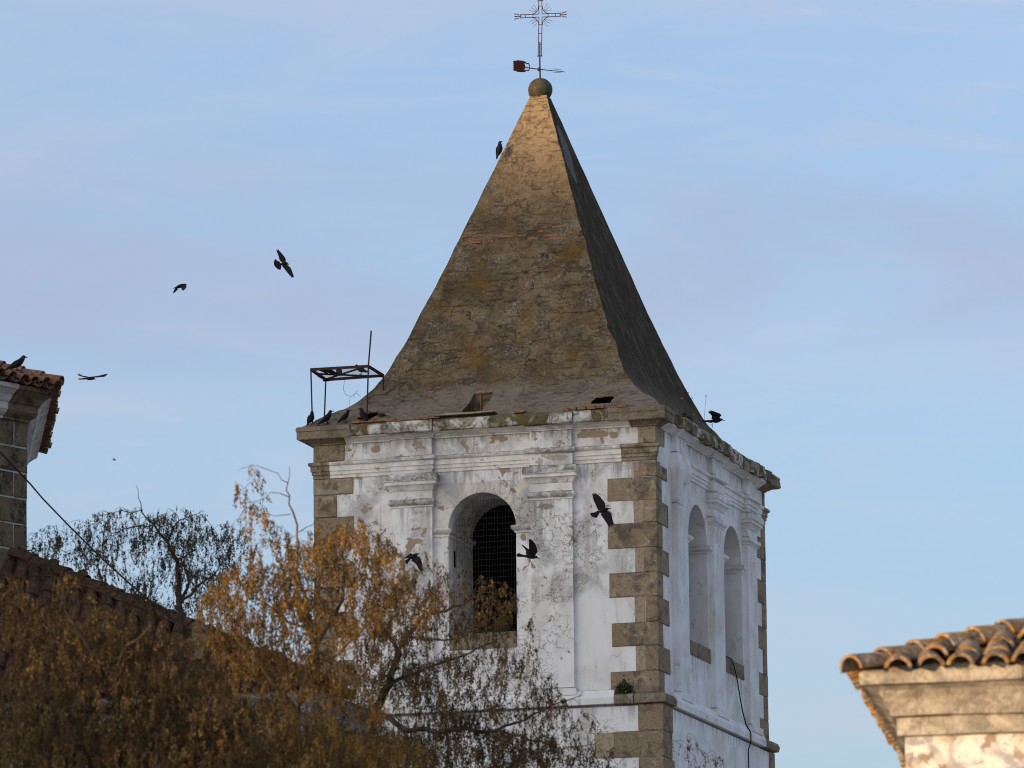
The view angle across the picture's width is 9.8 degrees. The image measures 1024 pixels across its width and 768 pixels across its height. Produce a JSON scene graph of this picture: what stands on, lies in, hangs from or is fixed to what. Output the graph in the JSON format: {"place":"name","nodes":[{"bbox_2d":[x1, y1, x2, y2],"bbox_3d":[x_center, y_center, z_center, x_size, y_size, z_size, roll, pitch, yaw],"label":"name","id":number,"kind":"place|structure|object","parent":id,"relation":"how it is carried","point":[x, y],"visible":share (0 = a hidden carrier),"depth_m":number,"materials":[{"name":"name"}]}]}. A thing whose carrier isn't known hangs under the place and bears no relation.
{"place":"outdoors","nodes":[
{"label":"outdoors","id":0,"kind":"place"},
{"bbox_2d":[78,373,106,379],"bbox_3d":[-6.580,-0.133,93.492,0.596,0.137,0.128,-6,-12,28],"label":"jackdaw","id":1,"kind":"object","parent":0,"point":[92,378],"visible":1,"depth_m":93.50,"materials":[{"name":"black"}]},
{"bbox_2d":[172,284,186,292],"bbox_3d":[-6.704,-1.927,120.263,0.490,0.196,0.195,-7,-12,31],"label":"jackdaw","id":2,"kind":"object","parent":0,"point":[182,286],"visible":1,"depth_m":120.25,"materials":[{"name":"black"}]},
{"bbox_2d":[0,360,368,767],"bbox_3d":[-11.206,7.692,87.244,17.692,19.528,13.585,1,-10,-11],"label":"church","id":3,"kind":"structure","parent":0,"point":[29,409],"depth_m":85.45,"materials":[{"name":"red ceramic"}]},
{"bbox_2d":[4,355,27,370],"bbox_3d":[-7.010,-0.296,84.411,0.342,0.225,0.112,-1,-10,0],"label":"jackdaw","id":4,"kind":"object","parent":3,"relation":"on","point":[17,363],"visible":1,"depth_m":84.37,"materials":[{"name":"black"}]},
{"bbox_2d":[0,451,183,621],"bbox_3d":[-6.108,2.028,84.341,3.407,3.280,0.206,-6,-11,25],"label":"overhead cable","id":5,"kind":"object","parent":3,"relation":"attached to","point":[32,486],"visible":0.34,"depth_m":84.67,"materials":[{"name":"metal"}]},
{"bbox_2d":[186,619,210,660],"bbox_3d":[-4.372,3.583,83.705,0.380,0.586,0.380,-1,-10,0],"label":"stone pinnacle","id":6,"kind":"object","parent":3,"relation":"on","point":[202,633],"visible":0.34,"depth_m":83.56,"materials":[{"name":"grey stone"}]},
{"bbox_2d":[274,250,293,276],"bbox_3d":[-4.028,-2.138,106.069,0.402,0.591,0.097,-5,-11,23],"label":"jackdaw","id":7,"kind":"object","parent":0,"point":[284,264],"visible":1,"depth_m":106.08,"materials":[{"name":"black"}]},
{"bbox_2d":[403,553,421,569],"bbox_3d":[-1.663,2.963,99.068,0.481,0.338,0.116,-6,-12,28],"label":"jackdaw","id":8,"kind":"object","parent":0,"point":[418,562],"visible":0.93,"depth_m":99.03,"materials":[{"name":"black"}]},
{"bbox_2d":[0,0,1023,767],"label":"sky","id":9,"kind":"structure","parent":0,"point":[814,209],"materials":[{"name":"blue"}]},
{"bbox_2d":[517,539,538,558],"bbox_3d":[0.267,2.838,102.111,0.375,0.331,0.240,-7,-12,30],"label":"jackdaw","id":10,"kind":"object","parent":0,"point":[531,552],"visible":1,"depth_m":102.06,"materials":[{"name":"black"}]},
{"bbox_2d":[590,493,613,526],"bbox_3d":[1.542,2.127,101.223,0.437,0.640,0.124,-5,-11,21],"label":"jackdaw","id":11,"kind":"object","parent":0,"point":[606,515],"visible":1,"depth_m":101.23,"materials":[{"name":"black"}]},
{"bbox_2d":[839,618,1023,767],"bbox_3d":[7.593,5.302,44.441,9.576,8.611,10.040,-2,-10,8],"label":"tiled house","id":12,"kind":"structure","parent":0,"point":[949,700],"depth_m":41.38,"materials":[{"name":"beige stone"}]},
{"label":"ground","id":13,"kind":"structure","parent":0,"visible":0},
{"bbox_2d":[21,486,250,758],"bbox_3d":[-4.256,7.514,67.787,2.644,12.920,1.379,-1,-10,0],"label":"weeping tree","id":14,"kind":"object","parent":13,"relation":"on","point":[177,587],"visible":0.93,"depth_m":68.66,"materials":[{"name":"black plant"}]},
{"bbox_2d":[0,570,280,767],"bbox_3d":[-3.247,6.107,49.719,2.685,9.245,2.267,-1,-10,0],"label":"weeping tree","id":15,"kind":"object","parent":13,"relation":"on","point":[92,743],"visible":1,"depth_m":50.01,"materials":[{"name":"brown plant"}]},
{"bbox_2d":[166,465,451,767],"bbox_3d":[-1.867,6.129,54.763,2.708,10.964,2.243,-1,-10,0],"label":"weeping tree","id":16,"kind":"object","parent":13,"relation":"on","point":[291,737],"visible":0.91,"depth_m":55.24,"materials":[{"name":"orange plant"}]},
{"bbox_2d":[303,569,725,767],"bbox_3d":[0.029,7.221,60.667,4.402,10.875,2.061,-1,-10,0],"label":"weeping tree","id":17,"kind":"object","parent":13,"relation":"on","point":[500,733],"visible":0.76,"depth_m":61.21,"materials":[{"name":"brown plant"}]},
{"bbox_2d":[296,78,780,767],"bbox_3d":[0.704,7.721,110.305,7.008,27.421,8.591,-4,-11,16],"label":"bell tower","id":18,"kind":"structure","parent":13,"relation":"on","point":[526,390],"depth_m":108.12,"materials":[{"name":"paint"}]},
{"bbox_2d":[306,411,313,425],"bbox_3d":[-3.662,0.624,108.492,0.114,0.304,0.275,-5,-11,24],"label":"jackdaw","id":19,"kind":"object","parent":18,"relation":"on","point":[310,418],"visible":1,"depth_m":108.47,"materials":[{"name":"black"}]},
{"bbox_2d":[317,410,333,425],"bbox_3d":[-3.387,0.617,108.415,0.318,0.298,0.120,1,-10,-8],"label":"jackdaw","id":20,"kind":"object","parent":18,"relation":"on","point":[326,417],"visible":1,"depth_m":108.37,"materials":[{"name":"black"}]},
{"bbox_2d":[336,410,350,423],"bbox_3d":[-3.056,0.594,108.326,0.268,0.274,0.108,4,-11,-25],"label":"jackdaw","id":21,"kind":"object","parent":18,"relation":"on","point":[345,415],"visible":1,"depth_m":108.30,"materials":[{"name":"black"}]},
{"bbox_2d":[310,331,383,415],"bbox_3d":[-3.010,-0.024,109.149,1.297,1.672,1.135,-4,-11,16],"label":"nest frame","id":22,"kind":"object","parent":18,"relation":"on","point":[325,371],"visible":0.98,"depth_m":109.11,"materials":[{"name":"metal"}]},
{"bbox_2d":[358,408,367,420],"bbox_3d":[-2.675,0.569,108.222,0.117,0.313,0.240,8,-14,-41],"label":"jackdaw","id":23,"kind":"object","parent":18,"relation":"on","point":[363,415],"visible":1,"depth_m":108.21,"materials":[{"name":"black"}]},
{"bbox_2d":[496,141,502,158],"bbox_3d":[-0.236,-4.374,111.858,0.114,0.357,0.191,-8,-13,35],"label":"jackdaw","id":24,"kind":"object","parent":18,"relation":"attached to","point":[499,148],"visible":1,"depth_m":111.82,"materials":[{"name":"black"}]},
{"bbox_2d":[514,0,566,77],"bbox_3d":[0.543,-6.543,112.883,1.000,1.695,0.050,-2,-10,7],"label":"iron cross","id":25,"kind":"object","parent":18,"relation":"on","point":[539,55],"visible":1,"depth_m":112.92,"materials":[{"name":"grey metal"}]},
{"bbox_2d":[513,60,563,72],"bbox_3d":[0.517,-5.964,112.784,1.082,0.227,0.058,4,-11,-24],"label":"weather vane","id":26,"kind":"object","parent":25,"relation":"attached to","point":[519,65],"visible":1,"depth_m":112.64,"materials":[{"name":"metal"}]},
{"bbox_2d":[613,675,634,693],"bbox_3d":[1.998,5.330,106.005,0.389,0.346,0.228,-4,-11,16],"label":"ledge shrub","id":27,"kind":"object","parent":18,"relation":"on","point":[621,688],"visible":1,"depth_m":105.98,"materials":[{"name":"green plant"}]},
{"bbox_2d":[679,392,706,424],"bbox_3d":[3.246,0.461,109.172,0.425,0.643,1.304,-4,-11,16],"label":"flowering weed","id":28,"kind":"object","parent":18,"relation":"on","point":[687,417],"visible":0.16,"depth_m":109.18,"materials":[{"name":"plant"}]},
{"bbox_2d":[702,410,724,431],"bbox_3d":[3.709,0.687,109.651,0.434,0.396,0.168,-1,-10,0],"label":"jackdaw","id":29,"kind":"object","parent":18,"relation":"on","point":[715,418],"visible":1,"depth_m":109.65,"materials":[{"name":"black"}]},
{"bbox_2d":[726,656,751,767],"bbox_3d":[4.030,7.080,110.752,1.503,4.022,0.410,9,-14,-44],"label":"cable","id":30,"kind":"object","parent":18,"relation":"hanging from","point":[742,708],"visible":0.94,"depth_m":111.36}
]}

